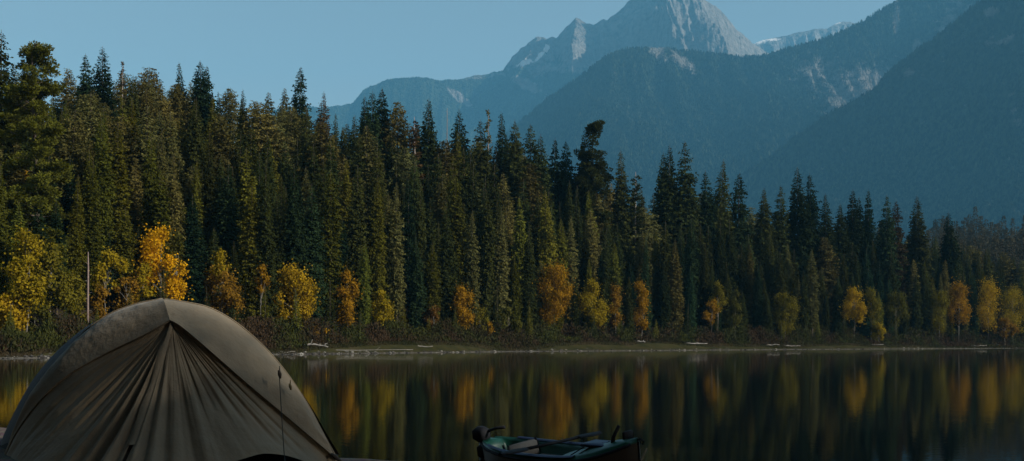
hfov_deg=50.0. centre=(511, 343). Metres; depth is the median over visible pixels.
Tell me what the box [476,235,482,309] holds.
spruce tree
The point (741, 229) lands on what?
spruce tree
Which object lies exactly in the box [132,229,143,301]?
spruce tree
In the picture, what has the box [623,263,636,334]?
spruce tree
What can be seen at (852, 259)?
spruce tree
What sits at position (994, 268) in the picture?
hemlock tree
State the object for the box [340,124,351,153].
cedar tree
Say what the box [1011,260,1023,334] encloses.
cedar tree
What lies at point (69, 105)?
cedar tree
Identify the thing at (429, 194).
hemlock tree
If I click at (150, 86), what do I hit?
cedar tree
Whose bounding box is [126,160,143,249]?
fir tree
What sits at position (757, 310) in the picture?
spruce tree
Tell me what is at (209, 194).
spruce tree
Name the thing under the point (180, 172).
hemlock tree
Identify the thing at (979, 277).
spruce tree
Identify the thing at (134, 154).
cedar tree
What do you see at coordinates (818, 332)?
young spruce
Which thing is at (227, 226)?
spruce tree
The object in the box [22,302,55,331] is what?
birch tree
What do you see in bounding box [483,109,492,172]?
thin tree
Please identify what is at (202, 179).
hemlock tree
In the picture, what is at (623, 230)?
hemlock tree
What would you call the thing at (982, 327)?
spruce tree
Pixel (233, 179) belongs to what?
hemlock tree
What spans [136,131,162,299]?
fir tree
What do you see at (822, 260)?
cedar tree
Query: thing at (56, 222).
spruce tree
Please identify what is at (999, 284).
spruce tree
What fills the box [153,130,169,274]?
fir tree
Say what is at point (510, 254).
fir tree
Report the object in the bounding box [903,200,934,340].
spruce tree
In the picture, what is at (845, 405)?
lake water
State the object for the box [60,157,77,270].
spruce tree
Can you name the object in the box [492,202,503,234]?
hemlock tree
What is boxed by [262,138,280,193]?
fir tree
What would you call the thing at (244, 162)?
cedar tree
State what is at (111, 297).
spruce tree
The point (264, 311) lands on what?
young spruce
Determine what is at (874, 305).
birch tree
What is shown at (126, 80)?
cedar tree
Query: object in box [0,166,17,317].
fir tree
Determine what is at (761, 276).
spruce tree
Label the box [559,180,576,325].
hemlock tree
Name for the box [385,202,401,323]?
spruce tree
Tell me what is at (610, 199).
cedar tree
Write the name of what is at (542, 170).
spruce tree
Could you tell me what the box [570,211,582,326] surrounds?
hemlock tree
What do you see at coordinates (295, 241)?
spruce tree
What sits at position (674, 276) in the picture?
fir tree
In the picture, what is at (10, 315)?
young spruce
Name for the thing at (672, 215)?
spruce tree
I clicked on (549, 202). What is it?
hemlock tree
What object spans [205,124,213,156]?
fir tree
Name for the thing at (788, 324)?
birch tree
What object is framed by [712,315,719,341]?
young spruce
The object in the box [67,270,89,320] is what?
birch tree
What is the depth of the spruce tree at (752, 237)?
274.75 m
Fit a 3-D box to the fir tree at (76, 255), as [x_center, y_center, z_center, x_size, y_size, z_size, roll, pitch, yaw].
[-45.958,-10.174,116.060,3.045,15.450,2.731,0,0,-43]
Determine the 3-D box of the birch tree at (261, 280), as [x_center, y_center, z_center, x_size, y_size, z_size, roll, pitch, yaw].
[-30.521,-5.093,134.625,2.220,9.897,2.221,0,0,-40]
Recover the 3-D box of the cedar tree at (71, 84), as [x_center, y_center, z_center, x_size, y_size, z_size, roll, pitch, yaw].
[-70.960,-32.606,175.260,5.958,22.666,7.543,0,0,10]
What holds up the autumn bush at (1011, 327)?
on the shore
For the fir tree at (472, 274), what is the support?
on the shore
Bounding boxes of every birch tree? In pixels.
[0,222,55,330]
[0,291,31,330]
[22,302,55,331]
[29,235,85,315]
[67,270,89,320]
[85,280,110,318]
[89,245,132,310]
[109,272,145,311]
[132,222,193,299]
[132,261,155,301]
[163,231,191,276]
[199,264,248,318]
[208,245,232,311]
[251,261,271,315]
[267,258,322,321]
[332,265,364,330]
[369,288,396,326]
[422,304,440,335]
[447,281,479,332]
[469,307,489,329]
[499,304,521,339]
[532,258,578,328]
[574,277,613,331]
[608,282,625,334]
[625,280,650,335]
[701,299,720,332]
[708,280,727,333]
[724,287,743,330]
[769,291,801,337]
[837,286,869,336]
[862,282,884,333]
[882,290,911,328]
[928,286,951,336]
[944,276,972,337]
[975,275,1002,338]
[994,284,1023,338]
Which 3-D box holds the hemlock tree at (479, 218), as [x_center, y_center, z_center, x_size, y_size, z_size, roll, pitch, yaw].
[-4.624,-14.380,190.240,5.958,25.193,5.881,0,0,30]
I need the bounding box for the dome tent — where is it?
[0,298,341,460]
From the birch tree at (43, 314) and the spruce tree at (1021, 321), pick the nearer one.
the birch tree at (43, 314)
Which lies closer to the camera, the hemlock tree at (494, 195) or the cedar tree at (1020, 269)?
the hemlock tree at (494, 195)
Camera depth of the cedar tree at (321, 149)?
167.07 m
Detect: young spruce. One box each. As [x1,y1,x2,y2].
[4,308,19,329]
[126,284,133,305]
[159,271,168,298]
[204,286,209,306]
[228,288,241,321]
[258,287,272,339]
[291,289,303,334]
[322,285,337,335]
[399,303,408,336]
[451,310,458,337]
[491,293,504,338]
[525,304,533,339]
[590,312,596,337]
[652,320,659,337]
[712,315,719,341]
[815,322,820,340]
[892,318,898,339]
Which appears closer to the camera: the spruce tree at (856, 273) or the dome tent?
the dome tent
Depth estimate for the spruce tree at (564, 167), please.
231.27 m
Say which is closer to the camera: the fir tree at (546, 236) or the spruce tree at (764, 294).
the fir tree at (546, 236)
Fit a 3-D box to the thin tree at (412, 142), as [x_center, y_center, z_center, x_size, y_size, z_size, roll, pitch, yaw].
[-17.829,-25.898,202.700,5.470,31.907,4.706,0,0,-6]
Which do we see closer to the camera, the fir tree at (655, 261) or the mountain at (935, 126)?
the fir tree at (655, 261)
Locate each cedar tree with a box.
[29,121,60,174]
[46,110,95,262]
[54,68,79,113]
[56,84,83,122]
[57,94,93,148]
[65,94,117,156]
[86,89,100,117]
[92,114,114,143]
[93,116,144,181]
[95,102,114,129]
[110,85,127,116]
[112,73,137,109]
[120,80,157,120]
[125,66,162,104]
[126,139,145,225]
[127,106,172,229]
[139,89,157,137]
[141,78,161,134]
[151,96,186,142]
[154,112,171,180]
[156,84,166,103]
[163,113,186,187]
[164,83,198,141]
[180,166,203,234]
[186,82,195,114]
[204,114,240,196]
[213,89,242,142]
[237,138,257,194]
[239,100,294,188]
[257,115,294,182]
[260,92,278,147]
[274,105,292,151]
[278,89,291,121]
[281,111,304,166]
[284,106,307,143]
[296,107,313,146]
[297,122,351,233]
[323,135,340,169]
[337,160,356,211]
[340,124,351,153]
[349,125,392,206]
[361,183,370,258]
[379,101,416,168]
[383,195,400,268]
[384,147,419,212]
[423,139,460,193]
[425,174,448,247]
[466,137,490,162]
[474,180,482,208]
[498,174,514,217]
[501,199,522,303]
[512,163,551,236]
[581,209,603,326]
[582,194,609,272]
[601,183,614,225]
[627,207,671,313]
[633,233,653,327]
[744,207,757,234]
[812,237,841,334]
[962,245,986,268]
[970,248,984,268]
[996,252,1023,292]
[1007,282,1014,310]
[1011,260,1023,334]
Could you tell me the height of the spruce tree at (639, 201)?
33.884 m
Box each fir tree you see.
[0,141,5,209]
[0,142,29,250]
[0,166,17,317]
[7,203,34,314]
[26,161,42,230]
[31,133,53,183]
[47,96,56,148]
[61,99,71,144]
[65,174,91,310]
[79,151,101,292]
[82,164,102,310]
[91,108,111,227]
[92,118,117,283]
[102,126,137,293]
[114,209,140,304]
[115,96,128,143]
[125,101,142,178]
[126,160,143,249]
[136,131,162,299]
[147,169,172,297]
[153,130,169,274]
[163,157,187,299]
[172,116,189,181]
[177,180,187,240]
[187,163,205,289]
[204,98,219,152]
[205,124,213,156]
[235,148,260,300]
[236,187,266,321]
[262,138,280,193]
[299,167,314,263]
[318,169,345,321]
[338,160,355,299]
[355,242,371,329]
[367,178,388,331]
[386,182,406,328]
[422,244,442,325]
[438,156,466,284]
[447,178,467,286]
[453,134,467,187]
[461,227,479,325]
[462,210,482,325]
[491,211,513,329]
[502,211,515,317]
[507,258,523,332]
[509,198,531,324]
[534,190,558,326]
[534,262,550,340]
[551,258,564,332]
[555,219,571,323]
[565,216,579,319]
[582,192,598,270]
[583,258,594,333]
[608,242,623,335]
[634,258,651,333]
[650,230,659,329]
[666,241,685,340]
[745,245,756,339]
[783,244,798,316]
[795,280,801,335]
[804,250,820,334]
[874,293,883,338]
[906,259,920,335]
[918,262,930,335]
[929,278,936,337]
[936,275,948,337]
[941,261,950,337]
[946,289,955,339]
[959,292,969,338]
[978,271,985,337]
[990,282,997,337]
[995,296,1004,339]
[1004,289,1009,336]
[1018,273,1023,298]
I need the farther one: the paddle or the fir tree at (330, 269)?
the fir tree at (330, 269)
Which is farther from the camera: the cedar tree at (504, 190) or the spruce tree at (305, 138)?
the cedar tree at (504, 190)
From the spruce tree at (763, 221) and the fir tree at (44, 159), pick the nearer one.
the fir tree at (44, 159)
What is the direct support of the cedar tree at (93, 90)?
on the shore
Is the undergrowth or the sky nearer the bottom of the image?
the undergrowth
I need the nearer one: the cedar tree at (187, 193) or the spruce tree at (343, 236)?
the cedar tree at (187, 193)
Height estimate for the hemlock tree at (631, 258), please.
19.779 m
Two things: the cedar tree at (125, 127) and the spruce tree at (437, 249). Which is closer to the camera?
the cedar tree at (125, 127)
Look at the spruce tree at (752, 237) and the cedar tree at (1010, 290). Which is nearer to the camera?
the spruce tree at (752, 237)
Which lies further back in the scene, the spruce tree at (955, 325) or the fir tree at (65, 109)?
the spruce tree at (955, 325)
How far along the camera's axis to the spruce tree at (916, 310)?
275.78 m
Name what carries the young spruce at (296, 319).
on the shore
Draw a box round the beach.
[0,427,390,460]
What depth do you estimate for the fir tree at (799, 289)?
253.01 m
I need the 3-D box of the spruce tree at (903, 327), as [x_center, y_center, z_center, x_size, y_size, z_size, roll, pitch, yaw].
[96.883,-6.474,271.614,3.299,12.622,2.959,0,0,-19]
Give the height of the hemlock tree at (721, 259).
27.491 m
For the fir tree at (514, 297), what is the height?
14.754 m
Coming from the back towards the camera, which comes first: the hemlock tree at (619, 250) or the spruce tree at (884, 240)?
the spruce tree at (884, 240)
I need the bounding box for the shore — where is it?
[0,285,1023,358]
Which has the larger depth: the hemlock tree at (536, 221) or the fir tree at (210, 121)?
the hemlock tree at (536, 221)
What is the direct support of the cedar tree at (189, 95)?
on the shore
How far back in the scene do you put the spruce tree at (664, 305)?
215.81 m
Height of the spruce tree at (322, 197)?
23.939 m
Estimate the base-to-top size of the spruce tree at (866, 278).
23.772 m
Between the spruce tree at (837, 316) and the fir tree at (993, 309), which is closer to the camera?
the spruce tree at (837, 316)
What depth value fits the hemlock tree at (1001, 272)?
316.98 m
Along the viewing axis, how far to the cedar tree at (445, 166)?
206.90 m
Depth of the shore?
180.97 m
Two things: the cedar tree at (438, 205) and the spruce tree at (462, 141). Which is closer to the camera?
the cedar tree at (438, 205)
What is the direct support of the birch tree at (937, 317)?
on the shore
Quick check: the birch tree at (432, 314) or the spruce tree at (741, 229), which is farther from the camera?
the spruce tree at (741, 229)
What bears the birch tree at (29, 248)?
on the shore
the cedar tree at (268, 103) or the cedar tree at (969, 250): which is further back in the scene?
the cedar tree at (969, 250)
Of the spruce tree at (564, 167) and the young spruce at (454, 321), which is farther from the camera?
the spruce tree at (564, 167)
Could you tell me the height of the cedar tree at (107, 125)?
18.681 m
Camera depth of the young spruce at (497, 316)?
177.16 m
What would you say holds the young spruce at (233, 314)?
on the shore
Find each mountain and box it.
[270,0,768,157]
[485,0,980,214]
[698,0,1023,243]
[755,21,851,52]
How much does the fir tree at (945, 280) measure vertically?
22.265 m
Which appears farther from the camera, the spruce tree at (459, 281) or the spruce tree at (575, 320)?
the spruce tree at (575, 320)
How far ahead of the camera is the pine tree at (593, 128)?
228.59 m
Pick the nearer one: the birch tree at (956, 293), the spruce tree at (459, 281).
the spruce tree at (459, 281)
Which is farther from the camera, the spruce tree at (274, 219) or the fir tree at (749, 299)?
the fir tree at (749, 299)
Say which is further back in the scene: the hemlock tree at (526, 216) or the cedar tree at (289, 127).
the hemlock tree at (526, 216)
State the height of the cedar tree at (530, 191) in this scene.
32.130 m
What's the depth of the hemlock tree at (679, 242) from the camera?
233.31 m
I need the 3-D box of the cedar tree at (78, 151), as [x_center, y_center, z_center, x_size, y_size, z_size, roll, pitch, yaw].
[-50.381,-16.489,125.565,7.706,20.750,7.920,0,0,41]
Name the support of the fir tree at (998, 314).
on the shore
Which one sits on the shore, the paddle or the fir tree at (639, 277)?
the fir tree at (639, 277)
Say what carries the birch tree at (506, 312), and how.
on the shore
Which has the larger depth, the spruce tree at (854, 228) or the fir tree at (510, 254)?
the spruce tree at (854, 228)
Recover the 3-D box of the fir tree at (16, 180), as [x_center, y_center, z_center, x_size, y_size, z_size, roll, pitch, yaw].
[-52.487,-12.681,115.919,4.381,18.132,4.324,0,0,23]
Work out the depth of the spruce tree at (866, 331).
259.96 m
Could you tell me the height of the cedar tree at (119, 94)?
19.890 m
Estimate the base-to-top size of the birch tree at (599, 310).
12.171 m
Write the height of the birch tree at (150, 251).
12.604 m
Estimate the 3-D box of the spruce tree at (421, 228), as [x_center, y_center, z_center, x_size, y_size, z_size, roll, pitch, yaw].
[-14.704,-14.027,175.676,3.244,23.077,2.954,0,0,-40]
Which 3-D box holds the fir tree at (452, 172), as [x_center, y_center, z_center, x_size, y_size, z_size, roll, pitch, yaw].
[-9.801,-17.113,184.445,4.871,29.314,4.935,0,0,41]
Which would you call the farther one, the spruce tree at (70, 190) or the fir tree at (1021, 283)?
the fir tree at (1021, 283)
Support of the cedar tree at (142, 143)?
on the shore
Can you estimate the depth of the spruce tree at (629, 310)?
207.25 m
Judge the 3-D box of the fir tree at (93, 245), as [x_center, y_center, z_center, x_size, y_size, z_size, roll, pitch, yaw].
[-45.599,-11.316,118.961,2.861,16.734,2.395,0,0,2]
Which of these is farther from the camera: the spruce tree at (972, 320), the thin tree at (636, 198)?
the spruce tree at (972, 320)
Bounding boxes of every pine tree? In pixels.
[0,40,74,313]
[570,119,621,247]
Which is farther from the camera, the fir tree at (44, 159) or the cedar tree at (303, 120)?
the cedar tree at (303, 120)
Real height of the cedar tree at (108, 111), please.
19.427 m
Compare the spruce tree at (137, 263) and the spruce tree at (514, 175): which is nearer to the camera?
the spruce tree at (137, 263)
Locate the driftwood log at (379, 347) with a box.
[343,347,412,350]
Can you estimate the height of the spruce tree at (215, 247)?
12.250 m
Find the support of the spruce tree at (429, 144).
on the shore
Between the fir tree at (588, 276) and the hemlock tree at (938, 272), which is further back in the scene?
the hemlock tree at (938, 272)
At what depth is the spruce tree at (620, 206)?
230.84 m
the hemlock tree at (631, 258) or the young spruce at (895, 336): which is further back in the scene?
the young spruce at (895, 336)
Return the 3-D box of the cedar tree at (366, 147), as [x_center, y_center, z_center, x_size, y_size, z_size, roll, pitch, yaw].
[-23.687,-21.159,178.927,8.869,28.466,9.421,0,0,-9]
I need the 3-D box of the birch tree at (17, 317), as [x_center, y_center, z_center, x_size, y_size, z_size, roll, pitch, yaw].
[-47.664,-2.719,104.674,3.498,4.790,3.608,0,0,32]
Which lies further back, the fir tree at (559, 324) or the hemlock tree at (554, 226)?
the hemlock tree at (554, 226)
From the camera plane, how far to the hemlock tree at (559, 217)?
219.70 m
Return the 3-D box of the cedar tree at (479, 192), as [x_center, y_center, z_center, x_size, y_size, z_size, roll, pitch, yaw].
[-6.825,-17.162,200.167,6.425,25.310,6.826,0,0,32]
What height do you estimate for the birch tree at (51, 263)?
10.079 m
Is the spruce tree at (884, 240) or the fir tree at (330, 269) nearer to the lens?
the fir tree at (330, 269)
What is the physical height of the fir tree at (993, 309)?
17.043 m
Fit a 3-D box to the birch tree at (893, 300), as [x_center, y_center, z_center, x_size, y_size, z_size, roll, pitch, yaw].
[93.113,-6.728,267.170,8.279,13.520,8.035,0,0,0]
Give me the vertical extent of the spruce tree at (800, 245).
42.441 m
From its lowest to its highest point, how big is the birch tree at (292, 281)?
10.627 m
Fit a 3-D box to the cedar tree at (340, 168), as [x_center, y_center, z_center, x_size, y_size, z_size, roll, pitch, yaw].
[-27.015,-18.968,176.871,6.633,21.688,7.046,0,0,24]
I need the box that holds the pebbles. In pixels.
[2,347,1016,358]
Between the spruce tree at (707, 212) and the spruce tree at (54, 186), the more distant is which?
the spruce tree at (707, 212)
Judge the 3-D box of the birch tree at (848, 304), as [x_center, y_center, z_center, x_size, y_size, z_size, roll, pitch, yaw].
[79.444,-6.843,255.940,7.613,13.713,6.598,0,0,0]
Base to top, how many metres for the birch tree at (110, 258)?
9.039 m
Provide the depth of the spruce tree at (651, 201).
266.20 m
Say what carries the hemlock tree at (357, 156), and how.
on the shore
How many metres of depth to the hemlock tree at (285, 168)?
164.13 m
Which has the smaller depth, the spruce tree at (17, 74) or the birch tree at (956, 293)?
the spruce tree at (17, 74)
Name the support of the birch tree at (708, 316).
on the shore
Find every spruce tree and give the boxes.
[0,32,33,208]
[10,66,21,85]
[28,192,51,319]
[40,155,64,293]
[47,200,68,314]
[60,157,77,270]
[73,54,96,106]
[89,47,119,128]
[100,233,117,312]
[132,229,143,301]
[153,137,169,219]
[174,64,190,141]
[181,195,207,304]
[185,99,195,155]
[186,62,221,141]
[190,67,219,123]
[200,136,219,290]
[204,228,222,308]
[211,163,246,294]
[226,242,247,322]
[227,127,242,232]
[250,162,283,320]
[254,155,269,221]
[257,132,281,234]
[271,197,279,282]
[272,194,291,322]
[279,169,309,323]
[279,191,290,313]
[287,67,313,129]
[289,139,304,200]
[295,110,316,182]
[300,186,328,323]
[304,146,322,219]
[310,94,332,152]
[315,157,332,319]
[324,139,343,261]
[336,220,350,311]
[337,256,356,329]
[338,127,348,171]
[343,168,372,325]
[355,97,382,160]
[365,93,386,162]
[365,187,391,320]
[373,138,386,179]
[375,89,392,163]
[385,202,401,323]
[399,178,418,327]
[399,188,412,308]
[404,235,427,331]
[405,156,426,252]
[405,162,426,294]
[413,186,428,313]
[415,100,441,201]
[429,155,447,223]
[431,223,447,324]
[437,201,462,327]
[447,112,474,178]
[452,252,463,318]
[463,147,479,202]
[468,164,481,235]
[472,120,493,199]
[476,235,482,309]
[477,190,499,331]
[483,206,498,327]
[493,113,510,176]
[498,150,514,200]
[504,122,530,212]
[520,222,538,328]
[521,124,541,188]
[530,137,557,218]
[546,140,564,228]
[557,142,579,226]
[563,231,571,329]
[569,279,581,336]
[570,128,606,227]
[578,223,593,329]
[595,249,607,328]
[599,234,612,332]
[608,151,638,318]
[610,274,623,336]
[622,277,635,334]
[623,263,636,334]
[637,188,644,214]
[637,238,653,333]
[640,197,647,230]
[648,194,655,239]
[651,155,680,249]
[653,148,688,258]
[655,223,671,325]
[656,270,672,335]
[672,143,707,259]
[676,239,686,330]
[683,219,701,329]
[683,268,696,339]
[695,244,716,334]
[696,172,717,257]
[704,228,719,282]
[707,159,735,276]
[712,275,722,331]
[721,265,732,326]
[721,275,734,338]
[728,174,755,270]
[736,244,748,328]
[736,292,750,336]
[746,216,755,251]
[751,190,779,289]
[751,258,763,335]
[758,265,766,338]
[760,283,771,334]
[761,296,773,338]
[769,187,798,277]
[769,253,788,335]
[785,168,817,288]
[788,268,799,335]
[797,272,811,337]
[804,175,822,269]
[814,195,840,330]
[815,267,831,332]
[831,205,854,334]
[832,277,844,335]
[838,253,850,330]
[843,191,865,291]
[848,244,861,335]
[849,276,856,335]
[851,255,862,333]
[855,197,866,280]
[859,299,872,338]
[860,250,876,336]
[861,189,877,275]
[873,197,902,339]
[875,263,884,325]
[882,279,895,337]
[884,201,910,303]
[884,251,899,333]
[896,294,909,337]
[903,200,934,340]
[909,271,923,332]
[919,266,932,336]
[938,213,963,323]
[953,286,958,336]
[956,276,968,337]
[964,256,972,288]
[967,273,980,337]
[971,249,981,279]
[976,267,982,336]
[979,279,992,336]
[995,272,1004,337]
[1007,302,1018,336]
[1016,282,1023,338]
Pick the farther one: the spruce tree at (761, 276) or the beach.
the spruce tree at (761, 276)
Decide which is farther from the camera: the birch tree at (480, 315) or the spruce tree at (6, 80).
the birch tree at (480, 315)
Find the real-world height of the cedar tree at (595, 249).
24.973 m
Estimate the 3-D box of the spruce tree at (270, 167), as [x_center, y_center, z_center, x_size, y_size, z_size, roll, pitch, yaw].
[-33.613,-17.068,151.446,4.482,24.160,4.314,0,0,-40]
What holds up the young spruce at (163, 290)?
on the shore
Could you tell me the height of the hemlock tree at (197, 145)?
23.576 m
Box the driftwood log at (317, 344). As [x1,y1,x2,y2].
[304,339,327,346]
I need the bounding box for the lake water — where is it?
[0,348,1023,460]
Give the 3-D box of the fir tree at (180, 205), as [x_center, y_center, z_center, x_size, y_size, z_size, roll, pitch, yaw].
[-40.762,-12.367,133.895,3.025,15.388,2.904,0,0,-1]
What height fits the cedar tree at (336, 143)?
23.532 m
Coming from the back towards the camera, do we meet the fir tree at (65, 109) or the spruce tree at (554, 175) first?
the spruce tree at (554, 175)
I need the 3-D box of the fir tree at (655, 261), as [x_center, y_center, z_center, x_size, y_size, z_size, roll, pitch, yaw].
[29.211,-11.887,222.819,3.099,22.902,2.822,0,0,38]
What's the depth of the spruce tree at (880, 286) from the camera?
271.74 m
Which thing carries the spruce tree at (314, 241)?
on the shore
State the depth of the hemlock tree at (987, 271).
326.57 m
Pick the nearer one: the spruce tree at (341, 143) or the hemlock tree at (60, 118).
the hemlock tree at (60, 118)
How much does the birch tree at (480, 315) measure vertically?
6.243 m
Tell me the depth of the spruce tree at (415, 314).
165.80 m
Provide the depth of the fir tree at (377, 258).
159.28 m
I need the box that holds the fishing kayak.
[472,425,644,460]
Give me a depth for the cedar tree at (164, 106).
169.47 m
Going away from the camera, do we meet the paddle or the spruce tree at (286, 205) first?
the paddle
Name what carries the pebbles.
on the shore
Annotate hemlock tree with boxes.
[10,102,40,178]
[47,95,62,123]
[55,111,67,154]
[123,78,143,138]
[171,161,188,229]
[184,100,208,184]
[199,168,210,226]
[213,155,227,245]
[218,108,232,169]
[230,168,239,235]
[235,90,249,171]
[236,119,263,233]
[238,132,245,184]
[278,141,295,222]
[294,143,313,186]
[331,113,341,160]
[344,116,367,177]
[350,135,371,196]
[365,148,389,233]
[384,128,402,191]
[388,161,406,227]
[401,142,410,203]
[413,127,427,183]
[423,167,435,301]
[423,200,438,317]
[454,149,479,262]
[461,205,469,306]
[474,190,494,253]
[485,160,503,224]
[489,148,504,204]
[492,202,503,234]
[512,179,533,328]
[530,196,544,320]
[544,190,556,224]
[549,204,558,266]
[556,203,563,245]
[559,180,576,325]
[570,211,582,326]
[609,223,626,327]
[619,217,633,329]
[622,241,636,311]
[675,223,686,286]
[714,219,728,324]
[741,235,757,312]
[762,232,775,337]
[930,236,940,336]
[935,257,942,336]
[955,267,959,329]
[981,249,995,282]
[991,261,997,289]
[994,265,1007,297]
[1010,260,1017,287]
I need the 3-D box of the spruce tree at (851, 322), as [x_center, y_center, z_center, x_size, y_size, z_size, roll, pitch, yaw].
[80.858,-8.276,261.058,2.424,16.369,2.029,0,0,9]
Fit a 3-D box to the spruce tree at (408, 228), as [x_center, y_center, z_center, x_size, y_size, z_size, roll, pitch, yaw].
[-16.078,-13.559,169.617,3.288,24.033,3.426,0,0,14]
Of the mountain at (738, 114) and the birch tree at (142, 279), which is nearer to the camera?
the birch tree at (142, 279)
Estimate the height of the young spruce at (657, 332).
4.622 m
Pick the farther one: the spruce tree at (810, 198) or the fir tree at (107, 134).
the spruce tree at (810, 198)
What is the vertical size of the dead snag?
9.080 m
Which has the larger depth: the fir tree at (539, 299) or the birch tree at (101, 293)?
the fir tree at (539, 299)
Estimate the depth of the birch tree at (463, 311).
170.45 m
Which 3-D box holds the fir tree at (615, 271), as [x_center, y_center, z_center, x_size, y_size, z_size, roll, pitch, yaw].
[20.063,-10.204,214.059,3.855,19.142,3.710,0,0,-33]
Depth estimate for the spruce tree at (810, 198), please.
266.09 m
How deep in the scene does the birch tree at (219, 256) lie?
128.78 m
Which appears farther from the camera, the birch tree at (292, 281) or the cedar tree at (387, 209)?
the cedar tree at (387, 209)
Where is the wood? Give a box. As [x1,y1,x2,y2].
[924,206,1023,270]
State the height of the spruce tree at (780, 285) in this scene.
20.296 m
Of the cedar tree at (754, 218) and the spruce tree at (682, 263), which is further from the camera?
the cedar tree at (754, 218)
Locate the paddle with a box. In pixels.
[498,431,601,454]
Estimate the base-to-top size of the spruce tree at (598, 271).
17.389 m
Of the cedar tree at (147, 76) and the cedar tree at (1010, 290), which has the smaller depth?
the cedar tree at (147, 76)
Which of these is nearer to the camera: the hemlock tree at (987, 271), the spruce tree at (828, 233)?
the spruce tree at (828, 233)
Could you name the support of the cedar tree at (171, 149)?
on the shore
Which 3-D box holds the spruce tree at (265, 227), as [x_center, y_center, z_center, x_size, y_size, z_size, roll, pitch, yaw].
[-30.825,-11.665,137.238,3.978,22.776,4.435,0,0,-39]
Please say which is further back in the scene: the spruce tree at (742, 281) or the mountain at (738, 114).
the mountain at (738, 114)
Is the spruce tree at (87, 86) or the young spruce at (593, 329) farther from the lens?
the young spruce at (593, 329)
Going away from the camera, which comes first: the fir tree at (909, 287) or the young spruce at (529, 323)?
the young spruce at (529, 323)
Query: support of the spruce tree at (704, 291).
on the shore
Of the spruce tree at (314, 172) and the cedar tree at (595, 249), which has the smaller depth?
the spruce tree at (314, 172)
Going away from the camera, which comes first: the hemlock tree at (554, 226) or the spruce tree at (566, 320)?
the hemlock tree at (554, 226)
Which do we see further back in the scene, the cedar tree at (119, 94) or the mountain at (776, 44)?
the mountain at (776, 44)
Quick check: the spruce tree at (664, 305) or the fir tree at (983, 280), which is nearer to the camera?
the spruce tree at (664, 305)
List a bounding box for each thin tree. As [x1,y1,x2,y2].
[118,62,126,103]
[407,117,427,202]
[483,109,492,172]
[628,174,645,330]
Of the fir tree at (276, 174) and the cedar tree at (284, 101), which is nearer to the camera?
the fir tree at (276, 174)
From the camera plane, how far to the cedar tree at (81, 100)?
156.71 m
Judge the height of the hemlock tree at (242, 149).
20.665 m
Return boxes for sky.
[0,0,895,122]
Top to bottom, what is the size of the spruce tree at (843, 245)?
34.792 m
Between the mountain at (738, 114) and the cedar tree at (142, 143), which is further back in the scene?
the mountain at (738, 114)
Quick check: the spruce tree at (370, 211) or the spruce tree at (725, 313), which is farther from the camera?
the spruce tree at (725, 313)
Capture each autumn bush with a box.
[311,322,328,336]
[486,321,495,336]
[868,322,886,341]
[993,315,1019,338]
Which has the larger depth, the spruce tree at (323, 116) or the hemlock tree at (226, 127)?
the spruce tree at (323, 116)
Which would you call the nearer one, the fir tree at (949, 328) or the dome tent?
the dome tent
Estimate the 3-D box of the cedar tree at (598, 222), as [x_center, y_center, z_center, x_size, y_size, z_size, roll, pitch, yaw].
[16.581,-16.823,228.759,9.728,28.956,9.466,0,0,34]
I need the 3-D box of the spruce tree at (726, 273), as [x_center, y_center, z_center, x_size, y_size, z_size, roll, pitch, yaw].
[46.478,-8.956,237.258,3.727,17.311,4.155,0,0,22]
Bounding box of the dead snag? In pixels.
[85,252,91,321]
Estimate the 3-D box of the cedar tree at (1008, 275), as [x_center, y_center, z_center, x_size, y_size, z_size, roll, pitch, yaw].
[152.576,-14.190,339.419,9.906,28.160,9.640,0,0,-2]
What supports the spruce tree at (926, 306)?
on the shore
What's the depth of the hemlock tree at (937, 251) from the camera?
342.97 m
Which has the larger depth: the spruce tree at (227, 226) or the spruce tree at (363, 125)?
the spruce tree at (363, 125)
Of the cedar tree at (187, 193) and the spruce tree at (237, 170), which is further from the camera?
the spruce tree at (237, 170)
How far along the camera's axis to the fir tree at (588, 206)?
218.47 m
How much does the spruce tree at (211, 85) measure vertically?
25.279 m
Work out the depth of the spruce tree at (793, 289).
241.52 m
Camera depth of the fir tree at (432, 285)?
168.09 m
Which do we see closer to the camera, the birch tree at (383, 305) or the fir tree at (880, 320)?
the birch tree at (383, 305)
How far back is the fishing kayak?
10.49 m
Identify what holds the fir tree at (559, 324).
on the shore
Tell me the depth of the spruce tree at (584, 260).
204.45 m
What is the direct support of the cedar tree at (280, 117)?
on the shore
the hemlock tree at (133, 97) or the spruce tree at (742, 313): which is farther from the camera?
the spruce tree at (742, 313)
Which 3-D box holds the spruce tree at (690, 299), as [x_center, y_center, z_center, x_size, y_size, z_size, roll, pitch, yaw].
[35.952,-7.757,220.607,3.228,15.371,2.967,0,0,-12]
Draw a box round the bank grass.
[0,339,1023,356]
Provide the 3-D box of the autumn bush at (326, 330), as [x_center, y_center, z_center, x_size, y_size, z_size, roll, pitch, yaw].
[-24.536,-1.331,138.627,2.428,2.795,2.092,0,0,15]
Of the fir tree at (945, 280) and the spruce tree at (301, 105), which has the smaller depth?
the spruce tree at (301, 105)
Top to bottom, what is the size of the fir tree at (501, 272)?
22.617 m
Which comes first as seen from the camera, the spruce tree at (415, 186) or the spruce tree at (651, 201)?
the spruce tree at (415, 186)
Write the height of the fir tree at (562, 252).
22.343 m
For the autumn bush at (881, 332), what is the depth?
257.88 m
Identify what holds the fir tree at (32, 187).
on the shore
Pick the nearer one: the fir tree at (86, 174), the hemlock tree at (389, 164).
the fir tree at (86, 174)
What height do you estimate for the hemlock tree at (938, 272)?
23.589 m
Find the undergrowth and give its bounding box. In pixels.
[0,313,1023,352]
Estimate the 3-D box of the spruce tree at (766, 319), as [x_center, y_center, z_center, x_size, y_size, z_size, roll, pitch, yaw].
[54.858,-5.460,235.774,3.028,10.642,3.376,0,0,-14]

